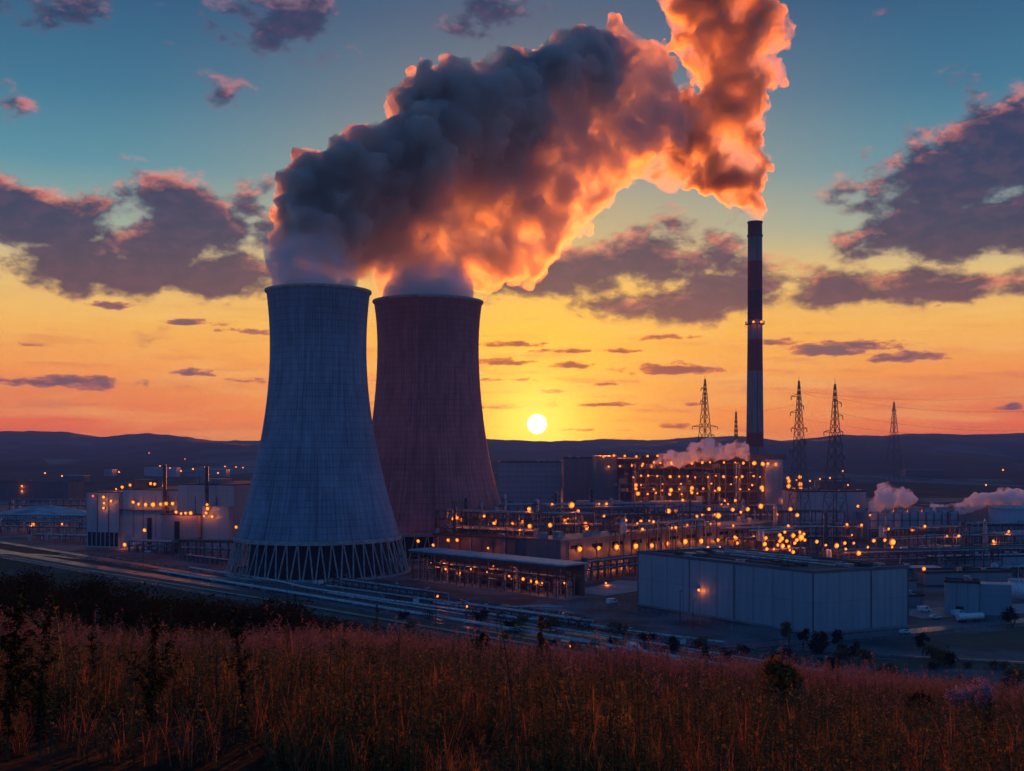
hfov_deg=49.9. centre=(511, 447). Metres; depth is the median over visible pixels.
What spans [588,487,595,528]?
distillation tower
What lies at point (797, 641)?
road
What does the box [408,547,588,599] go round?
pipe shed
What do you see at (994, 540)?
pipe rack
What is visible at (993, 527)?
white shed
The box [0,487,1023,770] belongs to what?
ground
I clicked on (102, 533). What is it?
window
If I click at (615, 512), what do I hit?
red roofed block
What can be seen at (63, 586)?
bush
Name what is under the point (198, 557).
pipe trestle
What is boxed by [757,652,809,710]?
bush
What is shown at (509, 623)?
verge shrub
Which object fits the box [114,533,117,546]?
window
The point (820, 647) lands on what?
verge shrub
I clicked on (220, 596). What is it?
railway track
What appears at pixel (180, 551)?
pipe rack
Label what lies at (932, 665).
verge shrub
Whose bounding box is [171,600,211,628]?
bush
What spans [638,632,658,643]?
verge shrub
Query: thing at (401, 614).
verge shrub
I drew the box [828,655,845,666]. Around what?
verge shrub
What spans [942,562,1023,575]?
pipe bridge
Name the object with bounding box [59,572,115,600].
bush
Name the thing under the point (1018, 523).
pipe bridge
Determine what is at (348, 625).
bush
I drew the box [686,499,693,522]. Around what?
distillation tower
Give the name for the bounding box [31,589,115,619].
bush
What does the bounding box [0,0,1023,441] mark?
sky
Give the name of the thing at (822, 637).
tree
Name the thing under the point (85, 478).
building
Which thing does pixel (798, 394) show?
lattice pylon
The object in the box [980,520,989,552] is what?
distillation tower
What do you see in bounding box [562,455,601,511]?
grey hall
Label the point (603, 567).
pipe rack
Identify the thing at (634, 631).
pipeline
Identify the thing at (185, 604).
bush
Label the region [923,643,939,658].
verge shrub
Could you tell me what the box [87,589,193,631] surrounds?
bush
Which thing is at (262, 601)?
grass verge
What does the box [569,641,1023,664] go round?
railway track
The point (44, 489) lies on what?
storage shed
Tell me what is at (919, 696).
bush
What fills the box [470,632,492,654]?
bush
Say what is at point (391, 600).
pipeline
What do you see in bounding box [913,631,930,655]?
tree
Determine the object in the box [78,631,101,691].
tall weed
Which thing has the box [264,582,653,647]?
fence
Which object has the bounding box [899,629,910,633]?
car
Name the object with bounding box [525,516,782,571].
long hall
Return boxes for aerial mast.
[733,412,738,453]
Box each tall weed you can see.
[0,583,39,759]
[0,602,71,762]
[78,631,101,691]
[117,608,185,739]
[221,606,264,742]
[280,625,294,671]
[483,621,545,769]
[968,695,995,746]
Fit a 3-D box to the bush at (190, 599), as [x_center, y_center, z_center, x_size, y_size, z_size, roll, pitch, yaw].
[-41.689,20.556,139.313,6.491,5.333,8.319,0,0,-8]
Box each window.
[88,532,90,545]
[92,532,95,545]
[97,532,99,545]
[101,532,104,545]
[106,532,108,545]
[110,532,113,545]
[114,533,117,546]
[592,543,602,546]
[612,541,622,544]
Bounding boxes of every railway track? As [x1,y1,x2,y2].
[0,556,566,656]
[56,554,859,682]
[83,552,951,687]
[320,583,930,680]
[334,583,592,617]
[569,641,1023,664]
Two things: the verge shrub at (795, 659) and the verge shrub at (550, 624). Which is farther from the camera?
the verge shrub at (550, 624)
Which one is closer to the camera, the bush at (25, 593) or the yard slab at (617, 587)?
the bush at (25, 593)
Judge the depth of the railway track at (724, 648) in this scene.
377.06 m
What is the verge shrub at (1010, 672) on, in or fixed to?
on the yard at (934, 597)
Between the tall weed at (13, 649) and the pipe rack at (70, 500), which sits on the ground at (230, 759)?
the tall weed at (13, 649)
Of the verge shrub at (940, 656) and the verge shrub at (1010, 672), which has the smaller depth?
the verge shrub at (1010, 672)
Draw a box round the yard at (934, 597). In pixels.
[0,498,1023,694]
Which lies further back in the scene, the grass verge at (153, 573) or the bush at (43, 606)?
the grass verge at (153, 573)
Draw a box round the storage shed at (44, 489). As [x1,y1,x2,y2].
[0,479,83,499]
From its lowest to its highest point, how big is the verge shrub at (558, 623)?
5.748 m
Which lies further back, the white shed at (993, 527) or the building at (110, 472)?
the building at (110, 472)
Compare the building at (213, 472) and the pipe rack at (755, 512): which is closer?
the pipe rack at (755, 512)
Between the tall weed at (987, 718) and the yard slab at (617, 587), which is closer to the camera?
the tall weed at (987, 718)
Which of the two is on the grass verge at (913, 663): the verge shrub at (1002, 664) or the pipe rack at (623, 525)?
the verge shrub at (1002, 664)
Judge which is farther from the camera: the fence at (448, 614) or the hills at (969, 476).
the hills at (969, 476)
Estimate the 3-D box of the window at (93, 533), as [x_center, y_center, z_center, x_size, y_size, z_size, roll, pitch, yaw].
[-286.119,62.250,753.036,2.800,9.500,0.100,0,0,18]
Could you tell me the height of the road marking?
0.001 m
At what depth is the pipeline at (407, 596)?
486.50 m
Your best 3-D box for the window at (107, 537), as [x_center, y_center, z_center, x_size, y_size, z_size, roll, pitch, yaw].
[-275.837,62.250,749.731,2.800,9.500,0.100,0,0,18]
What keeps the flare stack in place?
on the process building at (500, 543)
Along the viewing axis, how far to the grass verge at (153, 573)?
600.01 m
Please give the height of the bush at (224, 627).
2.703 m
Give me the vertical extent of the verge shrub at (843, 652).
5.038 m
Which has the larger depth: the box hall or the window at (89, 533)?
the window at (89, 533)
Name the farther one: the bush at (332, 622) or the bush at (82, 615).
the bush at (332, 622)
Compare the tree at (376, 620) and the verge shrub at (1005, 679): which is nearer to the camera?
the verge shrub at (1005, 679)
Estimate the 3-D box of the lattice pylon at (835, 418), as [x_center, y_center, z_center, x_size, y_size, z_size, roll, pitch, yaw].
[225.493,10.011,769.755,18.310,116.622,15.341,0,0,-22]
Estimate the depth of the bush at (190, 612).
91.16 m
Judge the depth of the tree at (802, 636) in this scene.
372.98 m
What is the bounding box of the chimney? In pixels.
[745,220,764,518]
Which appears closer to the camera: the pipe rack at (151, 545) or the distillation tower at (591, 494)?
the pipe rack at (151, 545)
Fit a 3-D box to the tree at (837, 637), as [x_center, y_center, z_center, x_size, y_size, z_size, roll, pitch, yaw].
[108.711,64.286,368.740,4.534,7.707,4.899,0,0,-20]
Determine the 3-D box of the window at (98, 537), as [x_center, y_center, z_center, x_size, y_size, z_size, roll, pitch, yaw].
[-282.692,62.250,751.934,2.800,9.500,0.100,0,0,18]
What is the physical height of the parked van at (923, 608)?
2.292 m
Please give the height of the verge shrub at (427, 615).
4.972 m
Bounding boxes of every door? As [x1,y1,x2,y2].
[147,518,151,548]
[174,521,179,551]
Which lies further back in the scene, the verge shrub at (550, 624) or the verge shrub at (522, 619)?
the verge shrub at (522, 619)
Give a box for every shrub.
[397,610,409,618]
[405,620,416,629]
[422,610,435,618]
[470,609,490,621]
[494,613,504,621]
[502,618,516,626]
[509,625,521,634]
[514,612,529,625]
[543,616,555,630]
[548,616,561,627]
[569,642,582,650]
[590,637,598,648]
[604,619,620,634]
[607,637,616,642]
[613,622,628,634]
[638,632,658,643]
[664,640,680,651]
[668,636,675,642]
[694,636,708,648]
[721,650,734,658]
[736,644,747,652]
[740,645,749,653]
[768,647,784,660]
[779,647,794,656]
[784,652,801,663]
[806,639,829,654]
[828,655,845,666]
[833,647,851,659]
[838,643,861,656]
[855,646,875,661]
[875,662,900,677]
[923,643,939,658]
[927,661,940,669]
[929,645,959,665]
[962,661,972,667]
[988,660,999,667]
[998,661,1008,667]
[999,678,1018,686]
[1002,665,1023,681]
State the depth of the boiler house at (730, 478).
964.00 m
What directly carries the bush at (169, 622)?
on the ground at (230, 759)
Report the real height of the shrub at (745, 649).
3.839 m
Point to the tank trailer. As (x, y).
(968, 616)
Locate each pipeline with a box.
[157,570,726,666]
[160,569,730,664]
[189,566,561,623]
[326,584,562,608]
[327,592,875,680]
[433,601,724,643]
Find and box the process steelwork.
[435,506,552,536]
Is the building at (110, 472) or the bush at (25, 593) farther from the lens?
the building at (110, 472)
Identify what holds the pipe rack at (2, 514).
on the yard at (934, 597)
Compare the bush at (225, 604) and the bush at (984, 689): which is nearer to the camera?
the bush at (984, 689)
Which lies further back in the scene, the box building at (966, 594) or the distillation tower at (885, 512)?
the distillation tower at (885, 512)
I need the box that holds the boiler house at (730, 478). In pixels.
[593,439,785,526]
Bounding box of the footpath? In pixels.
[0,554,597,655]
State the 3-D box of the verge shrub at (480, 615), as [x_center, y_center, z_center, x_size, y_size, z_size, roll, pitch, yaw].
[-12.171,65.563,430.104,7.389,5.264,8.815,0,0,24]
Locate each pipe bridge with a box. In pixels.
[899,545,1023,563]
[923,533,1023,553]
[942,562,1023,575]
[953,520,1023,543]
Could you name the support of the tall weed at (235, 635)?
on the ground at (230, 759)
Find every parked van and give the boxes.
[606,598,617,603]
[626,642,641,648]
[917,606,930,611]
[951,609,964,614]
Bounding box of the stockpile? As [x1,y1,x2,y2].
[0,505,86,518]
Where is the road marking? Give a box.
[303,598,609,649]
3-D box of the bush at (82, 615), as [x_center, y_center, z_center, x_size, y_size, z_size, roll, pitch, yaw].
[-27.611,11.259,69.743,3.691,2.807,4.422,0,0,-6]
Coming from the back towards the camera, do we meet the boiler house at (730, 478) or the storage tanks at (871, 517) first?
the boiler house at (730, 478)
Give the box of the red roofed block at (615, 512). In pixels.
[576,500,623,532]
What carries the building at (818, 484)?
on the ground at (230, 759)
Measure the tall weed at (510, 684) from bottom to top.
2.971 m
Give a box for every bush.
[0,564,90,623]
[0,566,52,599]
[0,586,78,623]
[1,581,49,605]
[9,574,58,592]
[22,594,72,627]
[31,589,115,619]
[42,579,106,596]
[43,578,84,599]
[53,604,111,636]
[54,579,169,627]
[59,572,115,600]
[63,573,131,594]
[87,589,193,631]
[93,582,187,637]
[100,593,187,636]
[102,590,178,630]
[106,589,197,628]
[108,583,150,598]
[143,609,180,638]
[158,594,221,636]
[159,595,205,622]
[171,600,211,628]
[172,591,206,623]
[180,614,225,643]
[185,590,263,639]
[195,613,244,639]
[200,598,249,617]
[208,593,316,636]
[213,599,270,634]
[215,597,274,611]
[222,602,282,637]
[244,590,288,611]
[251,597,319,632]
[261,603,309,638]
[293,621,319,637]
[295,618,329,629]
[297,613,321,625]
[302,621,330,638]
[307,613,368,635]
[327,617,366,633]
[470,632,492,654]
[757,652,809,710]
[904,690,935,711]
[943,677,996,711]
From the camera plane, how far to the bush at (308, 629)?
93.34 m
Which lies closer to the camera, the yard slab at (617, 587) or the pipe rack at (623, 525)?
the yard slab at (617, 587)
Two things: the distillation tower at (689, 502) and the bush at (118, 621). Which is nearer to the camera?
the bush at (118, 621)
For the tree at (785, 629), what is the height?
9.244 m
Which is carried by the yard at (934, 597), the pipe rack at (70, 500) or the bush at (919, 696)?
the pipe rack at (70, 500)
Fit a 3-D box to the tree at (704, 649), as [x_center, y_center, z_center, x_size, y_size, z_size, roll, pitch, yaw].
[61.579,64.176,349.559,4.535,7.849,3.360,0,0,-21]
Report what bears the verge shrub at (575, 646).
on the ground at (230, 759)
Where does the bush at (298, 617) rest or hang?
on the ground at (230, 759)
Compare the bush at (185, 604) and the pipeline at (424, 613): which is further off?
the pipeline at (424, 613)
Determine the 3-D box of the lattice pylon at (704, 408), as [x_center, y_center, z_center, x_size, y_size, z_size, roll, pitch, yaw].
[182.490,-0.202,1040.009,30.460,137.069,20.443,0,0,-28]
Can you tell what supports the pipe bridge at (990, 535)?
on the yard at (934, 597)
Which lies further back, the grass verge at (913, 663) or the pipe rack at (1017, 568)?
the pipe rack at (1017, 568)
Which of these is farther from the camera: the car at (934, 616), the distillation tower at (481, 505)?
the distillation tower at (481, 505)
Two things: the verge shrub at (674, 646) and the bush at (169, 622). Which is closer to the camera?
the bush at (169, 622)
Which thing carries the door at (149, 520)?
in the turbine hall
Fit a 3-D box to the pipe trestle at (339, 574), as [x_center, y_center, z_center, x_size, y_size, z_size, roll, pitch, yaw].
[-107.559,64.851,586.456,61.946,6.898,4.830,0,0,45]
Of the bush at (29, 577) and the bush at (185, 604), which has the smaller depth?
the bush at (29, 577)
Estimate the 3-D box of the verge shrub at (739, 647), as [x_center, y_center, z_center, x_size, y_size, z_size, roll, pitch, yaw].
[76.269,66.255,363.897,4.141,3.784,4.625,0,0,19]
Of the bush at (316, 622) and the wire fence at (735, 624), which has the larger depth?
the wire fence at (735, 624)
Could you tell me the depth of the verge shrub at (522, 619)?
418.71 m
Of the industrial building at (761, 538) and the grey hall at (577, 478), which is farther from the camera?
the grey hall at (577, 478)
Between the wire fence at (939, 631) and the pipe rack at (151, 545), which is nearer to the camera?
the wire fence at (939, 631)
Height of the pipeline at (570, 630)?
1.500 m
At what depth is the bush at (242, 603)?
124.97 m
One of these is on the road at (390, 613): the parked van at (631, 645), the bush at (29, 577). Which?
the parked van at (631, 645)
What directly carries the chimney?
on the yard at (934, 597)
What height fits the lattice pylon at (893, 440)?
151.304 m
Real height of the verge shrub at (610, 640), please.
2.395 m
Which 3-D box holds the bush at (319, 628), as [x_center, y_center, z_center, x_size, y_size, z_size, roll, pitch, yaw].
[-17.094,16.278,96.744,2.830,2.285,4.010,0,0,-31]
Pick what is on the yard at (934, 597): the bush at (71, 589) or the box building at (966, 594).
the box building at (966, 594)
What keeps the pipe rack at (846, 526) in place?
on the yard at (934, 597)
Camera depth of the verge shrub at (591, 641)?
371.00 m
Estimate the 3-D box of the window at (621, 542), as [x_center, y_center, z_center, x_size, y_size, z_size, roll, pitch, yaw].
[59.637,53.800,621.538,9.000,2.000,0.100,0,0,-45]
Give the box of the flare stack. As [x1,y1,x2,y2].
[448,501,460,534]
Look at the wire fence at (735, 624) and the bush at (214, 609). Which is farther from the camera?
the wire fence at (735, 624)
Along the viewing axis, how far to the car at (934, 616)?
436.56 m
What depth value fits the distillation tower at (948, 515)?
719.37 m
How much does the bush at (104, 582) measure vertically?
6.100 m
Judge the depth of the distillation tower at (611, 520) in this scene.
739.15 m
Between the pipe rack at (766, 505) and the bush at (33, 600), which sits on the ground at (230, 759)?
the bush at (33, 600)
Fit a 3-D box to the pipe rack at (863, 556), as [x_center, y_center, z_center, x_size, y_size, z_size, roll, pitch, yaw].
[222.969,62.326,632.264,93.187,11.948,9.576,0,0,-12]
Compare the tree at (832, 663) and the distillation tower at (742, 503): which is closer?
the tree at (832, 663)
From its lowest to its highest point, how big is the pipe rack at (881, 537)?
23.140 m
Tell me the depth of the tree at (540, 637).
71.89 m
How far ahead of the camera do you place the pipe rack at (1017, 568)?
571.84 m
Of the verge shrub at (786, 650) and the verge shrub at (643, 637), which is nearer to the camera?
the verge shrub at (786, 650)
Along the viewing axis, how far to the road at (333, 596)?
513.03 m
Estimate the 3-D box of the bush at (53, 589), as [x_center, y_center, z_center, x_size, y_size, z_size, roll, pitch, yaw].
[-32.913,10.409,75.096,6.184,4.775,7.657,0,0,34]
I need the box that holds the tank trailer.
[955,612,983,622]
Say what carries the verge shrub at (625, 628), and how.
on the yard at (934, 597)
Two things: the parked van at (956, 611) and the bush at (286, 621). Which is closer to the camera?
the bush at (286, 621)
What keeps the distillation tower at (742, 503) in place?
on the yard at (934, 597)
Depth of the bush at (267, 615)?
86.82 m
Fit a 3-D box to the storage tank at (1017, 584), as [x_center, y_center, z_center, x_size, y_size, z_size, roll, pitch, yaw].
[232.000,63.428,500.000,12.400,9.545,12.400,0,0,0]
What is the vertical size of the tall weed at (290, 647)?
2.022 m
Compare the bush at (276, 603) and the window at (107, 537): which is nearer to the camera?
the bush at (276, 603)
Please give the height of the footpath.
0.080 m
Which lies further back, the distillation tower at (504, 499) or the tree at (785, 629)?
the distillation tower at (504, 499)
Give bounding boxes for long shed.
[913,565,1012,584]
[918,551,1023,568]
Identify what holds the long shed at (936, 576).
on the yard at (934, 597)
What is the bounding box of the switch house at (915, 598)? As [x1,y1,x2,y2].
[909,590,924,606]
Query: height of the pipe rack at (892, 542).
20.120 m
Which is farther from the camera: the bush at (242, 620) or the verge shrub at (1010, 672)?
the verge shrub at (1010, 672)
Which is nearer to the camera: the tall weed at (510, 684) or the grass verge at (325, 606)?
the tall weed at (510, 684)
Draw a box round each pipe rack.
[0,512,86,525]
[0,518,86,533]
[9,497,86,510]
[28,529,86,541]
[128,538,186,553]
[172,537,247,558]
[480,511,603,532]
[494,501,674,533]
[550,502,676,533]
[575,553,636,583]
[610,517,716,569]
[624,503,781,522]
[627,503,844,546]
[719,523,866,553]
[815,538,1002,566]
[824,545,973,563]
[869,523,969,562]
[974,530,1023,552]
[986,562,1023,577]
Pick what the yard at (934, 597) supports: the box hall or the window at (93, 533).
the box hall
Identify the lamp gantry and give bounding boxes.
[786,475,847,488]
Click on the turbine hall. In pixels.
(206, 507)
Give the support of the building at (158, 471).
on the ground at (230, 759)
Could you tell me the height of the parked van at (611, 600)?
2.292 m
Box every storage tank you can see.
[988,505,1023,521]
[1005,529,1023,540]
[1007,576,1023,598]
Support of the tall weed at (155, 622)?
on the ground at (230, 759)
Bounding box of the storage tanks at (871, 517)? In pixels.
[856,505,958,540]
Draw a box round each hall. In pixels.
[87,464,250,552]
[497,459,560,516]
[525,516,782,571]
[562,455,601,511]
[637,547,908,634]
[782,487,866,538]
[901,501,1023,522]
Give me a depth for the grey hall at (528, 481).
1078.78 m
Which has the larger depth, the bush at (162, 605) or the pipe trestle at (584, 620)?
the pipe trestle at (584, 620)
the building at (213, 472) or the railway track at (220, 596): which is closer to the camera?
the railway track at (220, 596)
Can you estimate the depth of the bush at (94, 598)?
88.33 m
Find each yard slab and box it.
[524,604,582,622]
[585,580,636,595]
[909,603,1023,617]
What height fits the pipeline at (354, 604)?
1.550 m
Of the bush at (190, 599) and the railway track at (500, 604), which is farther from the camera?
the railway track at (500, 604)
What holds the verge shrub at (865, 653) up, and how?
on the grass verge at (913, 663)
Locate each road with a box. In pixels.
[0,541,908,683]
[0,549,693,663]
[0,552,150,564]
[633,618,1023,658]
[779,647,1023,664]
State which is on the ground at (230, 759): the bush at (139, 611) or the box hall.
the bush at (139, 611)
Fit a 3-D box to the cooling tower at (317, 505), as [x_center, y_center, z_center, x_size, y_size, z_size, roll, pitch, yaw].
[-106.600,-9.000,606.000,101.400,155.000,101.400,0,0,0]
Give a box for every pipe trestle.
[184,553,236,565]
[327,577,449,601]
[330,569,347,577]
[458,599,594,628]
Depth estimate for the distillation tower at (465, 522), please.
671.21 m
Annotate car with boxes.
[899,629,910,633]
[929,614,940,618]
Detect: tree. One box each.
[371,604,383,638]
[536,615,552,659]
[701,639,710,658]
[780,621,793,645]
[797,628,809,646]
[812,629,828,643]
[826,657,839,670]
[831,629,843,649]
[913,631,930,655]
[945,652,955,666]
[999,606,1020,627]
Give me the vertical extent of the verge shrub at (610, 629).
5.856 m
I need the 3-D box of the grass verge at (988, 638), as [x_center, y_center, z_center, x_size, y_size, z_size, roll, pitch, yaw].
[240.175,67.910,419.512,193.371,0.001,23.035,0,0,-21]
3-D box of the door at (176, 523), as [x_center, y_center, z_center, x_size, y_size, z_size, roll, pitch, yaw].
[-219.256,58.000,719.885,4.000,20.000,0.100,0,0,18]
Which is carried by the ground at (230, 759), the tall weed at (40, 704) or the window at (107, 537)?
the tall weed at (40, 704)
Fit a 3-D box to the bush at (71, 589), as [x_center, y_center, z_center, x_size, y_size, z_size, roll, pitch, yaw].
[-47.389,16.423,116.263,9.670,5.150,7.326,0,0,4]
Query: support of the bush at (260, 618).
on the ground at (230, 759)
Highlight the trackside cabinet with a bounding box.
[679,639,685,644]
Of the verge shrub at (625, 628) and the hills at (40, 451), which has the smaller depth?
the verge shrub at (625, 628)
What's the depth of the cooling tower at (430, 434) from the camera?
689.29 m
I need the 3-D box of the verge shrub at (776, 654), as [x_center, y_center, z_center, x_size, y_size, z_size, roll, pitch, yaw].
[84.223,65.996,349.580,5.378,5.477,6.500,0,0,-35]
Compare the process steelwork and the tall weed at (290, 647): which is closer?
the tall weed at (290, 647)
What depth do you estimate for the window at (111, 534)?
748.54 m
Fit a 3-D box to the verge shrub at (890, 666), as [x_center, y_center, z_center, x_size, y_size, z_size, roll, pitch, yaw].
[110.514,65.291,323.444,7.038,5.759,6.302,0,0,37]
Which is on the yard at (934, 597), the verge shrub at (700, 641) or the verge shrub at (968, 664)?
the verge shrub at (700, 641)
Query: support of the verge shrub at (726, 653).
on the yard at (934, 597)
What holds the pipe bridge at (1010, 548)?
on the yard at (934, 597)
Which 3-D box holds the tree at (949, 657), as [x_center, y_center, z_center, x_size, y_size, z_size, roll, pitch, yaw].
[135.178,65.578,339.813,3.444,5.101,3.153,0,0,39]
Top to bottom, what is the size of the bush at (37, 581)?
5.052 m
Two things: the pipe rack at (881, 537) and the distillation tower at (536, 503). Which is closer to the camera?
the pipe rack at (881, 537)
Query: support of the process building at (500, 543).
on the yard at (934, 597)
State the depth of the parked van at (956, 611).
444.25 m
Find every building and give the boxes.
[60,475,90,481]
[104,469,116,475]
[144,467,180,476]
[196,469,229,476]
[417,530,552,555]
[815,477,849,487]
[899,469,944,475]
[944,576,1011,615]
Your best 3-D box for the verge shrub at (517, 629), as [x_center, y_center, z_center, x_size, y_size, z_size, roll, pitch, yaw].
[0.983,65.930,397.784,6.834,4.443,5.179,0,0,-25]
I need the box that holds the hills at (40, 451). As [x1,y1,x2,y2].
[0,431,1023,474]
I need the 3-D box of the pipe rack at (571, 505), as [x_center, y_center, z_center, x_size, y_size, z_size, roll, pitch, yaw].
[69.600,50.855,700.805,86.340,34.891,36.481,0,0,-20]
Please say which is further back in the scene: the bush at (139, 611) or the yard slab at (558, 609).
the yard slab at (558, 609)
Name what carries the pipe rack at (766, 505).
on the yard at (934, 597)
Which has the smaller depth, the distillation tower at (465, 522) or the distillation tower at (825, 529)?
the distillation tower at (465, 522)
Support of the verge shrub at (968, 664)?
on the grass verge at (913, 663)
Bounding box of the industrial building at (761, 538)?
[743,527,807,554]
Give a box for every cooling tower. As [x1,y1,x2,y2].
[224,283,410,582]
[372,294,511,560]
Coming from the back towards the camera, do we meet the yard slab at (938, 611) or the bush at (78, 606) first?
the yard slab at (938, 611)
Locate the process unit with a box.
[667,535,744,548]
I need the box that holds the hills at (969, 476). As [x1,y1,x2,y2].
[0,459,1023,488]
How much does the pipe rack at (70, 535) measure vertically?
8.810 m
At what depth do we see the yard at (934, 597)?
477.54 m
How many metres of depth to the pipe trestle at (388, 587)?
507.79 m
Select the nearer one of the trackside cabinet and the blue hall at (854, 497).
the trackside cabinet
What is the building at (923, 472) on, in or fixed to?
on the ground at (230, 759)
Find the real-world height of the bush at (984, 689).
2.393 m
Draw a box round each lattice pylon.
[692,379,717,456]
[787,381,812,540]
[819,384,850,545]
[883,402,904,487]
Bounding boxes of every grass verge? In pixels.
[0,555,555,651]
[2,554,635,660]
[44,556,304,596]
[808,657,1023,670]
[925,629,1023,646]
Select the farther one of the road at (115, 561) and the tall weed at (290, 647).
the road at (115, 561)
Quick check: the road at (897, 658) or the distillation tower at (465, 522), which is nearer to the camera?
the road at (897, 658)
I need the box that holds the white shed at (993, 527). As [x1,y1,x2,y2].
[958,521,1023,541]
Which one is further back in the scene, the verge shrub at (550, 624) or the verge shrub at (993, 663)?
the verge shrub at (550, 624)
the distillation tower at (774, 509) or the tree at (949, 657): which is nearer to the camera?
the tree at (949, 657)
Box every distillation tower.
[463,496,468,529]
[478,501,485,508]
[502,494,507,526]
[532,498,541,532]
[552,491,559,529]
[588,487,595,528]
[608,497,615,528]
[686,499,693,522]
[739,499,746,518]
[771,504,778,546]
[822,511,829,555]
[882,508,889,546]
[944,511,951,543]
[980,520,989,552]
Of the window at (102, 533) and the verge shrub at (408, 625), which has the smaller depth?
the verge shrub at (408, 625)
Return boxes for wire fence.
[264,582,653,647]
[564,602,916,640]
[859,620,1023,641]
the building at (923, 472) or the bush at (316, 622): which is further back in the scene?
the building at (923, 472)
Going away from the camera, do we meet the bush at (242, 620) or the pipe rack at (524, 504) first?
the bush at (242, 620)
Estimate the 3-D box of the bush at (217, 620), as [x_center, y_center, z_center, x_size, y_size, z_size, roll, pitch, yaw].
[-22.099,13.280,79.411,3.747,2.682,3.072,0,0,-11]
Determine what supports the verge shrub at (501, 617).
on the yard at (934, 597)
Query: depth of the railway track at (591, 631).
456.54 m
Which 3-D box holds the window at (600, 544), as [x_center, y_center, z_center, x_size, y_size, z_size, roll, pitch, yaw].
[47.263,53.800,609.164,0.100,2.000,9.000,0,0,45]
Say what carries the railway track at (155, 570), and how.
on the ground at (230, 759)
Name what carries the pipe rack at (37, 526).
on the yard at (934, 597)
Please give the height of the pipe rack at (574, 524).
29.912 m
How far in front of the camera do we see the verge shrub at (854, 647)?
357.74 m
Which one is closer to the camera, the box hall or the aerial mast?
the box hall
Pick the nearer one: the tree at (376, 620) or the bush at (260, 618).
the bush at (260, 618)
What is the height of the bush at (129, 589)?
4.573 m
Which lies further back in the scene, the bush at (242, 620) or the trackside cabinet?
the trackside cabinet

